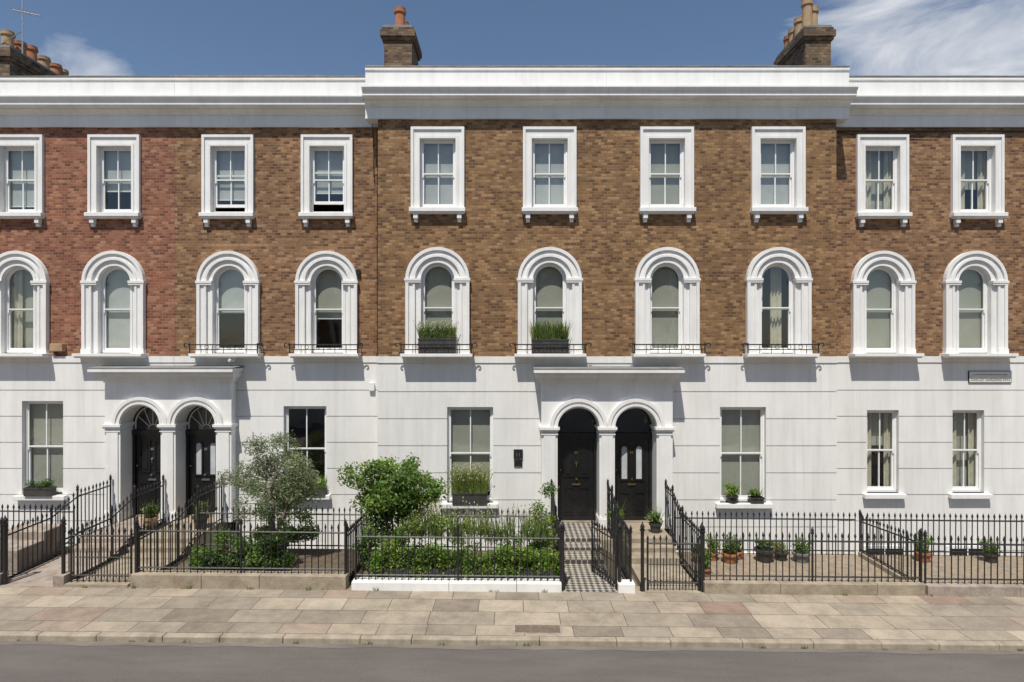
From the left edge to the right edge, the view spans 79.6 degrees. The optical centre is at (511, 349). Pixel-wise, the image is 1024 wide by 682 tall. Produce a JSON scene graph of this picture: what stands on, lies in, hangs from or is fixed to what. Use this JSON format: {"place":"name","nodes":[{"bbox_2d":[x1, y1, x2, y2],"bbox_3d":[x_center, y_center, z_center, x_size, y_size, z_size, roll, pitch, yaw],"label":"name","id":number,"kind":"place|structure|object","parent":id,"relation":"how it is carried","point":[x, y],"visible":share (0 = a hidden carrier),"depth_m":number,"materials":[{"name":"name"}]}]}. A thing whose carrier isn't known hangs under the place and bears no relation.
{"place":"outdoors","nodes":[
{"label":"outdoors","id":0,"kind":"place"},
{"bbox_2d":[0,47,56,75],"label":"chimney stack","id":1,"kind":"object","parent":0,"point":[13,62],"visible":0.32,"depth_m":16.11,"materials":[{"name":"brick"}]},
{"bbox_2d":[0,558,108,586],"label":"path","id":2,"kind":"structure","parent":0,"point":[41,575],"depth_m":12.33,"materials":[{"name":"stone"}]},
{"bbox_2d":[8,523,59,571],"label":"stone side steps","id":3,"kind":"structure","parent":2,"relation":"on","point":[30,545],"depth_m":13.10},
{"bbox_2d":[9,151,130,347],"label":"net blinds","id":4,"kind":"object","parent":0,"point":[118,297],"visible":0.5,"depth_m":15.77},
{"bbox_2d":[79,559,174,587],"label":"path","id":5,"kind":"structure","parent":0,"point":[127,578],"depth_m":12.66,"materials":[{"name":"stone"}]},
{"bbox_2d":[167,548,363,582],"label":"garden ground","id":6,"kind":"structure","parent":0,"point":[321,558],"depth_m":13.21,"materials":[{"name":"soil"}]},
{"bbox_2d":[196,523,296,570],"bbox_3d":[-5.422,4.068,12.638,1.938,0.961,0.898,0,0,0],"label":"ivy shrub","id":7,"kind":"object","parent":6,"relation":"on","point":[254,555],"visible":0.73,"depth_m":12.53,"materials":[{"name":"green plant"}]},
{"bbox_2d":[262,538,288,552],"bbox_3d":[-5.050,4.264,13.100,0.572,0.672,0.563,0,0,0],"label":"potted shrub","id":8,"kind":"object","parent":6,"relation":"on","point":[282,546],"visible":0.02,"depth_m":12.98,"materials":[{"name":"green plant"}]},
{"bbox_2d":[214,430,322,543],"bbox_3d":[-5.133,2.939,13.054,2.240,2.456,1.708,0,0,0],"label":"olive tree","id":9,"kind":"object","parent":8,"relation":"in","point":[291,488],"visible":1,"depth_m":13.01,"materials":[{"name":"green plant"}]},
{"bbox_2d":[199,506,362,549],"bbox_3d":[-5.202,4.068,13.972,3.850,1.039,0.043,0,0,0],"label":"iron railing","id":10,"kind":"object","parent":6,"relation":"on","point":[294,545],"visible":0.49,"depth_m":13.96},
{"bbox_2d":[250,480,322,543],"bbox_3d":[-5.056,3.639,13.735,1.667,1.471,0.675,0,0,0],"label":"climbing shrub","id":11,"kind":"object","parent":6,"relation":"on","point":[295,536],"visible":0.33,"depth_m":13.70,"materials":[{"name":"green plant"}]},
{"bbox_2d":[357,549,556,578],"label":"garden ground","id":12,"kind":"structure","parent":0,"point":[365,570],"depth_m":12.64,"materials":[{"name":"soil"}]},
{"bbox_2d":[354,525,411,571],"bbox_3d":[-2.638,4.076,12.660,1.350,0.989,0.773,0,0,0],"label":"hydrangea bush","id":13,"kind":"object","parent":12,"relation":"on","point":[365,549],"visible":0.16,"depth_m":12.62,"materials":[{"name":"green plant"}]},
{"bbox_2d":[336,452,450,550],"bbox_3d":[-2.523,3.412,13.074,2.453,2.298,1.556,0,0,0],"label":"evergreen shrub","id":14,"kind":"object","parent":12,"relation":"on","point":[390,492],"visible":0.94,"depth_m":12.96,"materials":[{"name":"green plant"}]},
{"bbox_2d":[366,538,558,578],"bbox_3d":[-0.917,4.115,12.127,3.932,0.885,0.668,0,0,0],"label":"box hedge","id":15,"kind":"object","parent":12,"relation":"on","point":[464,560],"visible":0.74,"depth_m":12.04,"materials":[{"name":"green plant"}]},
{"bbox_2d":[384,564,552,582],"bbox_3d":[-0.850,4.441,12.180,3.300,0.333,0.400,0,0,0],"label":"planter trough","id":16,"kind":"object","parent":12,"relation":"on","point":[530,572],"visible":0.32,"depth_m":11.98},
{"bbox_2d":[393,497,565,566],"bbox_3d":[-0.660,3.752,12.543,3.531,1.456,0.762,0,0,0],"label":"lavender planting","id":17,"kind":"object","parent":12,"relation":"on","point":[436,521],"visible":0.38,"depth_m":12.47,"materials":[{"name":"green plant"}]},
{"bbox_2d":[524,481,559,555],"bbox_3d":[0.649,3.634,13.063,0.915,1.724,0.864,0,0,0],"label":"climbing rose","id":18,"kind":"object","parent":12,"relation":"on","point":[551,517],"visible":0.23,"depth_m":12.97,"materials":[{"name":"green plant"}]},
{"bbox_2d":[0,583,1023,640],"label":"pavement","id":19,"kind":"structure","parent":0,"point":[637,613],"depth_m":10.70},
{"bbox_2d":[0,570,8,584],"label":"plinth wall","id":20,"kind":"structure","parent":19,"relation":"on","point":[1,575],"depth_m":11.75,"materials":[{"name":"stone"}]},
{"bbox_2d":[7,474,111,577],"bbox_3d":[-9.900,3.835,13.475,0.060,1.530,3.410,0,0,0],"label":"iron railing","id":21,"kind":"object","parent":20,"relation":"on","point":[59,512],"visible":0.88,"depth_m":13.32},
{"bbox_2d":[70,527,132,581],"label":"iron gate","id":22,"kind":"structure","parent":19,"relation":"on","point":[89,556],"depth_m":11.78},
{"bbox_2d":[65,474,164,578],"bbox_3d":[-8.600,3.835,13.475,0.060,1.530,3.410,0,0,0],"label":"iron railing","id":23,"kind":"object","parent":19,"relation":"on","point":[123,502],"visible":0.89,"depth_m":13.46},
{"bbox_2d":[130,570,348,589],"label":"plinth wall","id":24,"kind":"structure","parent":19,"relation":"on","point":[273,580],"depth_m":11.66,"materials":[{"name":"stone"}]},
{"bbox_2d":[138,475,222,571],"bbox_3d":[-7.160,3.835,13.475,0.060,1.530,3.410,0,0,0],"label":"iron railing","id":25,"kind":"object","parent":24,"relation":"on","point":[175,515],"visible":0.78,"depth_m":13.23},
{"bbox_2d":[137,517,346,573],"bbox_3d":[-5.200,3.768,11.790,4.060,1.140,0.060,0,0,0],"label":"iron railing","id":26,"kind":"object","parent":24,"relation":"on","point":[244,532],"visible":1,"depth_m":11.78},
{"bbox_2d":[346,515,371,581],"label":"iron railing","id":27,"kind":"object","parent":24,"relation":"on","point":[359,521],"visible":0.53,"depth_m":12.29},
{"bbox_2d":[351,577,561,591],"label":"plinth wall","id":28,"kind":"structure","parent":19,"relation":"on","point":[451,584],"depth_m":11.66,"materials":[{"name":"white paint"}]},
{"bbox_2d":[354,522,561,581],"bbox_3d":[-1.035,3.895,11.790,3.990,1.170,0.060,0,0,0],"label":"iron railing","id":29,"kind":"object","parent":28,"relation":"on","point":[448,537],"visible":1,"depth_m":11.78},
{"bbox_2d":[591,519,616,588],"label":"iron gate","id":30,"kind":"structure","parent":19,"relation":"on","point":[604,571],"depth_m":12.21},
{"bbox_2d":[607,479,631,581],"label":"iron railing","id":31,"kind":"object","parent":19,"relation":"on","point":[624,528],"visible":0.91,"depth_m":12.68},
{"bbox_2d":[647,534,699,589],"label":"iron gate","id":32,"kind":"structure","parent":19,"relation":"on","point":[676,564],"depth_m":11.77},
{"bbox_2d":[703,578,925,595],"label":"plinth wall","id":33,"kind":"structure","parent":19,"relation":"on","point":[818,587],"depth_m":11.66,"materials":[{"name":"stone"}]},
{"bbox_2d":[665,479,699,581],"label":"iron railing","id":34,"kind":"object","parent":33,"relation":"on","point":[680,511],"visible":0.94,"depth_m":13.32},
{"bbox_2d":[703,527,922,582],"bbox_3d":[5.765,3.938,11.790,4.230,1.122,0.060,0,0,0],"label":"iron railing","id":35,"kind":"object","parent":33,"relation":"on","point":[812,541],"visible":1,"depth_m":11.78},
{"bbox_2d":[922,581,1023,596],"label":"plinth wall","id":36,"kind":"structure","parent":19,"relation":"on","point":[982,589],"depth_m":11.66,"materials":[{"name":"stone"}]},
{"bbox_2d":[923,529,1023,584],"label":"iron railing","id":37,"kind":"object","parent":36,"relation":"on","point":[971,544],"visible":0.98,"depth_m":11.78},
{"bbox_2d":[0,644,1023,681],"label":"road","id":38,"kind":"structure","parent":0,"point":[60,663],"depth_m":9.12,"materials":[{"name":"asphalt"}]},
{"bbox_2d":[0,641,1023,654],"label":"road gutter","id":39,"kind":"object","parent":38,"relation":"on","point":[464,647],"visible":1,"depth_m":9.67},
{"bbox_2d":[0,0,1023,75],"label":"sky","id":40,"kind":"structure","parent":0,"point":[85,37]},
{"bbox_2d":[563,563,616,592],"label":"path","id":41,"kind":"structure","parent":0,"point":[581,578],"depth_m":12.26,"materials":[{"name":"tile"}]},
{"bbox_2d":[557,561,637,585],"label":"ground","id":42,"kind":"structure","parent":0,"point":[622,576],"depth_m":13.04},
{"bbox_2d":[56,517,166,561],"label":"entrance steps","id":43,"kind":"structure","parent":42,"relation":"on","point":[109,538],"depth_m":13.90,"materials":[{"name":"stone"}]},
{"bbox_2d":[117,517,234,560],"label":"entrance steps","id":44,"kind":"structure","parent":42,"relation":"on","point":[192,546],"depth_m":13.95,"materials":[{"name":"stone"}]},
{"bbox_2d":[87,368,243,521],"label":"portico","id":45,"kind":"structure","parent":44,"relation":"on","point":[171,398],"depth_m":15.25,"materials":[{"name":"white paint"}]},
{"bbox_2d":[132,406,215,514],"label":"doors","id":46,"kind":"structure","parent":45,"relation":"attached to","point":[144,441],"depth_m":15.76,"materials":[{"name":"black paint"}]},
{"bbox_2d":[0,631,1023,650],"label":"kerb","id":47,"kind":"structure","parent":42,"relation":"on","point":[510,640],"depth_m":9.74,"materials":[{"name":"stone"}]},
{"bbox_2d":[559,523,601,563],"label":"entrance steps","id":48,"kind":"structure","parent":42,"relation":"on","point":[577,543],"depth_m":13.87,"materials":[{"name":"tile"}]},
{"bbox_2d":[626,523,678,565],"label":"entrance steps","id":49,"kind":"structure","parent":42,"relation":"on","point":[636,544],"depth_m":13.59,"materials":[{"name":"stone"}]},
{"bbox_2d":[533,368,684,528],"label":"portico","id":50,"kind":"structure","parent":49,"relation":"on","point":[606,398],"depth_m":14.67,"materials":[{"name":"white paint"}]},
{"bbox_2d":[558,408,651,520],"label":"doors","id":51,"kind":"structure","parent":50,"relation":"attached to","point":[577,502],"depth_m":15.22,"materials":[{"name":"black paint"}]},
{"bbox_2d":[858,552,910,579],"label":"plinth wall","id":52,"kind":"structure","parent":42,"relation":"on","point":[877,564],"depth_m":13.05,"materials":[{"name":"stone"}]},
{"bbox_2d":[858,510,919,581],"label":"iron railing","id":53,"kind":"object","parent":52,"relation":"on","point":[883,529],"visible":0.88,"depth_m":12.92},
{"bbox_2d":[632,564,701,592],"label":"path","id":54,"kind":"structure","parent":0,"point":[636,571],"depth_m":12.36,"materials":[{"name":"stone"}]},
{"bbox_2d":[676,552,896,586],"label":"garden ground","id":55,"kind":"structure","parent":0,"point":[799,566],"depth_m":13.10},
{"bbox_2d":[674,511,855,554],"bbox_3d":[5.752,4.176,13.972,4.148,1.045,0.043,0,0,0],"label":"iron railing","id":56,"kind":"object","parent":55,"relation":"on","point":[770,519],"visible":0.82,"depth_m":13.96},
{"bbox_2d":[867,151,982,485],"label":"roller blinds","id":57,"kind":"object","parent":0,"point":[879,297],"visible":0.27,"depth_m":15.77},
{"bbox_2d":[871,554,1022,581],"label":"garden ground","id":58,"kind":"structure","parent":0,"point":[968,567],"depth_m":13.22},
{"bbox_2d":[861,512,1023,556],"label":"iron railing","id":59,"kind":"object","parent":58,"relation":"on","point":[950,520],"visible":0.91,"depth_m":13.96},
{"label":"lightwell floor","id":60,"kind":"structure","parent":0,"visible":0},
{"bbox_2d":[11,192,151,428],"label":"rooms","id":61,"kind":"object","parent":60,"relation":"on","point":[112,200],"depth_m":18.60,"materials":[{"name":"paint"}]},
{"bbox_2d":[0,356,174,545],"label":"stucco wall","id":62,"kind":"structure","parent":60,"relation":"on","point":[74,386],"depth_m":15.52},
{"bbox_2d":[23,270,63,487],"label":"roller blinds","id":63,"kind":"object","parent":62,"relation":"attached to","point":[38,432],"visible":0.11,"depth_m":15.77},
{"bbox_2d":[0,212,148,499],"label":"window sills","id":64,"kind":"structure","parent":62,"relation":"attached to","point":[92,217],"depth_m":15.38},
{"bbox_2d":[0,127,174,355],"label":"brick wall","id":65,"kind":"structure","parent":62,"relation":"on","point":[66,242],"depth_m":15.55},
{"bbox_2d":[10,270,22,347],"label":"curtains","id":66,"kind":"object","parent":65,"relation":"attached to","point":[16,290],"visible":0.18,"depth_m":15.82,"materials":[{"name":"fabric"}]},
{"bbox_2d":[4,147,130,493],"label":"window frames","id":67,"kind":"structure","parent":65,"relation":"in","point":[7,208],"depth_m":15.65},
{"bbox_2d":[0,134,146,352],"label":"window surrounds","id":68,"kind":"object","parent":65,"relation":"attached to","point":[97,266],"visible":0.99,"depth_m":15.48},
{"bbox_2d":[0,78,174,126],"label":"cornice parapet","id":69,"kind":"structure","parent":65,"relation":"on","point":[83,102],"depth_m":15.51,"materials":[{"name":"white paint"}]},
{"bbox_2d":[190,194,343,528],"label":"rooms","id":70,"kind":"object","parent":60,"relation":"on","point":[232,328],"depth_m":18.60,"materials":[{"name":"paint"}]},
{"bbox_2d":[174,356,377,553],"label":"stucco wall","id":71,"kind":"structure","parent":60,"relation":"on","point":[269,388],"depth_m":15.52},
{"bbox_2d":[188,212,360,499],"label":"window sills","id":72,"kind":"structure","parent":71,"relation":"attached to","point":[206,217],"depth_m":15.38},
{"bbox_2d":[217,151,342,311],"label":"net blinds","id":73,"kind":"object","parent":72,"relation":"attached to","point":[231,290],"visible":0.59,"depth_m":15.77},
{"bbox_2d":[316,270,341,317],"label":"roller blinds","id":74,"kind":"object","parent":72,"relation":"attached to","point":[328,289],"visible":0.5,"depth_m":15.77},
{"bbox_2d":[175,127,377,355],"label":"brick wall","id":75,"kind":"structure","parent":71,"relation":"on","point":[277,243],"depth_m":15.55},
{"bbox_2d":[165,78,377,126],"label":"cornice parapet","id":76,"kind":"structure","parent":75,"relation":"on","point":[265,102],"depth_m":15.51,"materials":[{"name":"white paint"}]},
{"bbox_2d":[174,75,364,77],"bbox_3d":[-5.908,-6.900,15.670,5.244,0.036,0.360,0,0,0],"label":"parapet coping","id":77,"kind":"object","parent":76,"relation":"on","point":[250,76],"visible":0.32,"depth_m":15.49,"materials":[{"name":"stone"}]},
{"bbox_2d":[195,134,358,352],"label":"window surrounds","id":78,"kind":"object","parent":75,"relation":"attached to","point":[212,266],"visible":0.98,"depth_m":15.47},
{"bbox_2d":[213,147,343,478],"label":"window frames","id":79,"kind":"structure","parent":75,"relation":"in","point":[224,269],"depth_m":15.65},
{"bbox_2d":[375,129,377,353],"bbox_3d":[-3.420,-2.725,15.500,0.078,5.650,0.078,0,0,23],"label":"rainwater pipe","id":80,"kind":"object","parent":75,"relation":"attached to","point":[376,241],"visible":0.94,"depth_m":15.48,"materials":[{"name":"brown metal"}]},
{"bbox_2d":[377,356,606,549],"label":"stucco wall","id":81,"kind":"structure","parent":60,"relation":"on","point":[417,397],"depth_m":14.97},
{"bbox_2d":[378,119,605,355],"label":"brick wall","id":82,"kind":"structure","parent":81,"relation":"on","point":[493,239],"depth_m":15.00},
{"bbox_2d":[361,68,608,123],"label":"cornice parapet","id":83,"kind":"structure","parent":82,"relation":"on","point":[485,93],"depth_m":14.97,"materials":[{"name":"white paint"}]},
{"bbox_2d":[365,65,605,67],"bbox_3d":[-0.640,-6.896,15.120,5.869,0.028,0.360,0,0,0],"label":"parapet coping","id":84,"kind":"object","parent":83,"relation":"on","point":[520,66],"visible":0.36,"depth_m":14.94,"materials":[{"name":"stone"}]},
{"bbox_2d":[404,126,582,353],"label":"window surrounds","id":85,"kind":"object","parent":82,"relation":"attached to","point":[454,262],"visible":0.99,"depth_m":14.91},
{"bbox_2d":[420,140,566,500],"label":"window frames","id":86,"kind":"structure","parent":82,"relation":"in","point":[453,174],"depth_m":15.10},
{"bbox_2d":[400,207,585,508],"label":"window sills","id":87,"kind":"structure","parent":81,"relation":"attached to","point":[460,211],"depth_m":14.83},
{"bbox_2d":[413,320,458,353],"bbox_3d":[-1.825,-0.317,14.822,1.094,0.827,0.456,0,0,0],"label":"window box","id":88,"kind":"object","parent":87,"relation":"on","point":[441,334],"visible":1,"depth_m":14.73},
{"bbox_2d":[446,461,492,503],"bbox_3d":[-0.998,3.231,14.910,1.199,0.988,0.613,0,0,0],"label":"window box","id":89,"kind":"object","parent":87,"relation":"on","point":[472,488],"visible":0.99,"depth_m":14.81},
{"bbox_2d":[425,267,562,489],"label":"roller blinds","id":90,"kind":"object","parent":87,"relation":"attached to","point":[438,286],"visible":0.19,"depth_m":15.21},
{"bbox_2d":[424,144,563,203],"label":"net blinds","id":91,"kind":"object","parent":87,"relation":"attached to","point":[446,166],"visible":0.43,"depth_m":15.21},
{"bbox_2d":[527,319,571,353],"bbox_3d":[0.936,-0.338,14.831,1.140,0.869,0.522,0,0,0],"label":"window box","id":92,"kind":"object","parent":87,"relation":"on","point":[542,334],"visible":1,"depth_m":14.73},
{"bbox_2d":[647,268,791,531],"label":"rooms","id":93,"kind":"object","parent":60,"relation":"on","point":[766,303],"depth_m":18.60,"materials":[{"name":"paint"}]},
{"bbox_2d":[770,267,780,353],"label":"curtains","id":94,"kind":"object","parent":93,"relation":"hanging from","point":[775,301],"visible":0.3,"depth_m":15.31,"materials":[{"name":"fabric"}]},
{"bbox_2d":[606,356,836,553],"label":"stucco wall","id":95,"kind":"structure","parent":60,"relation":"on","point":[796,398],"depth_m":14.97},
{"bbox_2d":[606,119,835,355],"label":"brick wall","id":96,"kind":"structure","parent":95,"relation":"on","point":[722,239],"depth_m":15.00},
{"bbox_2d":[649,144,759,494],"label":"roller blinds","id":97,"kind":"object","parent":96,"relation":"attached to","point":[665,286],"visible":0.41,"depth_m":15.21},
{"bbox_2d":[649,140,793,500],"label":"window frames","id":98,"kind":"structure","parent":96,"relation":"in","point":[790,331],"depth_m":15.10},
{"bbox_2d":[634,126,812,353],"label":"window surrounds","id":99,"kind":"object","parent":96,"relation":"attached to","point":[795,263],"visible":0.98,"depth_m":14.91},
{"bbox_2d":[606,68,858,123],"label":"cornice parapet","id":100,"kind":"structure","parent":96,"relation":"on","point":[732,93],"depth_m":14.97,"materials":[{"name":"white paint"}]},
{"bbox_2d":[606,65,849,67],"bbox_3d":[5.258,-6.900,15.120,5.911,0.036,0.360,0,0,0],"label":"parapet coping","id":101,"kind":"object","parent":100,"relation":"on","point":[731,66],"visible":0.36,"depth_m":14.94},
{"bbox_2d":[761,144,789,203],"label":"net blinds","id":102,"kind":"object","parent":96,"relation":"attached to","point":[768,166],"visible":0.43,"depth_m":15.21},
{"bbox_2d":[631,207,819,508],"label":"window sills","id":103,"kind":"structure","parent":95,"relation":"attached to","point":[800,212],"depth_m":14.83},
{"bbox_2d":[628,342,824,353],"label":"sill guard railings","id":104,"kind":"object","parent":103,"relation":"on","point":[744,343],"visible":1,"depth_m":14.67,"materials":[{"name":"black metal"}]},
{"bbox_2d":[871,151,986,485],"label":"rooms","id":105,"kind":"object","parent":60,"relation":"on","point":[874,468],"depth_m":18.60,"materials":[{"name":"paint"}]},
{"bbox_2d":[836,356,1023,555],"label":"stucco wall","id":106,"kind":"structure","parent":60,"relation":"on","point":[924,397],"depth_m":15.52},
{"bbox_2d":[836,127,1023,355],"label":"brick wall","id":107,"kind":"structure","parent":106,"relation":"on","point":[929,242],"depth_m":15.55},
{"bbox_2d":[866,151,985,485],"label":"curtains","id":108,"kind":"object","parent":107,"relation":"attached to","point":[981,164],"visible":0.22,"depth_m":15.81,"materials":[{"name":"fabric"}]},
{"bbox_2d":[866,147,990,491],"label":"window frames","id":109,"kind":"structure","parent":107,"relation":"in","point":[977,450],"depth_m":15.65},
{"bbox_2d":[850,134,1009,352],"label":"window surrounds","id":110,"kind":"object","parent":107,"relation":"attached to","point":[991,267],"visible":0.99,"depth_m":15.48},
{"bbox_2d":[836,78,1023,126],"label":"cornice parapet","id":111,"kind":"structure","parent":107,"relation":"on","point":[937,102],"depth_m":15.51,"materials":[{"name":"white paint"}]},
{"bbox_2d":[847,212,1018,498],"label":"window sills","id":112,"kind":"structure","parent":106,"relation":"attached to","point":[956,217],"depth_m":15.38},
{"bbox_2d":[968,371,1011,382],"bbox_3d":[12.060,0.690,15.505,1.080,0.300,0.037,0,0,0],"label":"street name sign","id":113,"kind":"object","parent":106,"relation":"attached to","point":[989,376],"visible":1,"depth_m":15.49,"materials":[{"name":"white metal"}]},
{"bbox_3d":[-0.488,-6.525,19.650,5.575,0.350,8.700,0,0,0],"label":"slate roof","id":114,"kind":"object","parent":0,"visible":0},
{"bbox_2d":[380,27,421,64],"bbox_3d":[-2.960,-7.325,16.500,0.900,2.050,1.280,0,0,0],"label":"chimney stack","id":115,"kind":"object","parent":114,"relation":"on","point":[401,46],"visible":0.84,"depth_m":15.95,"materials":[{"name":"brick"}]},
{"bbox_3d":[10.713,-6.525,19.925,5.575,0.350,8.150,0,0,0],"label":"slate roof","id":116,"kind":"object","parent":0,"visible":0},
{"bbox_2d":[774,27,835,65],"bbox_3d":[7.950,-7.325,16.775,0.840,2.050,1.830,0,0,0],"label":"chimney stack","id":117,"kind":"object","parent":116,"relation":"on","point":[809,46],"visible":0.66,"depth_m":15.95,"materials":[{"name":"brick"}]},
{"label":"rooms","id":118,"kind":"object","parent":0,"visible":0},
{"bbox_2d":[558,408,646,431],"bbox_3d":[2.275,2.650,16.225,2.570,3.300,0.050,0,0,0],"label":"hallway","id":119,"kind":"object","parent":118,"relation":"on","point":[581,420],"depth_m":16.20,"materials":[{"name":"paint"}]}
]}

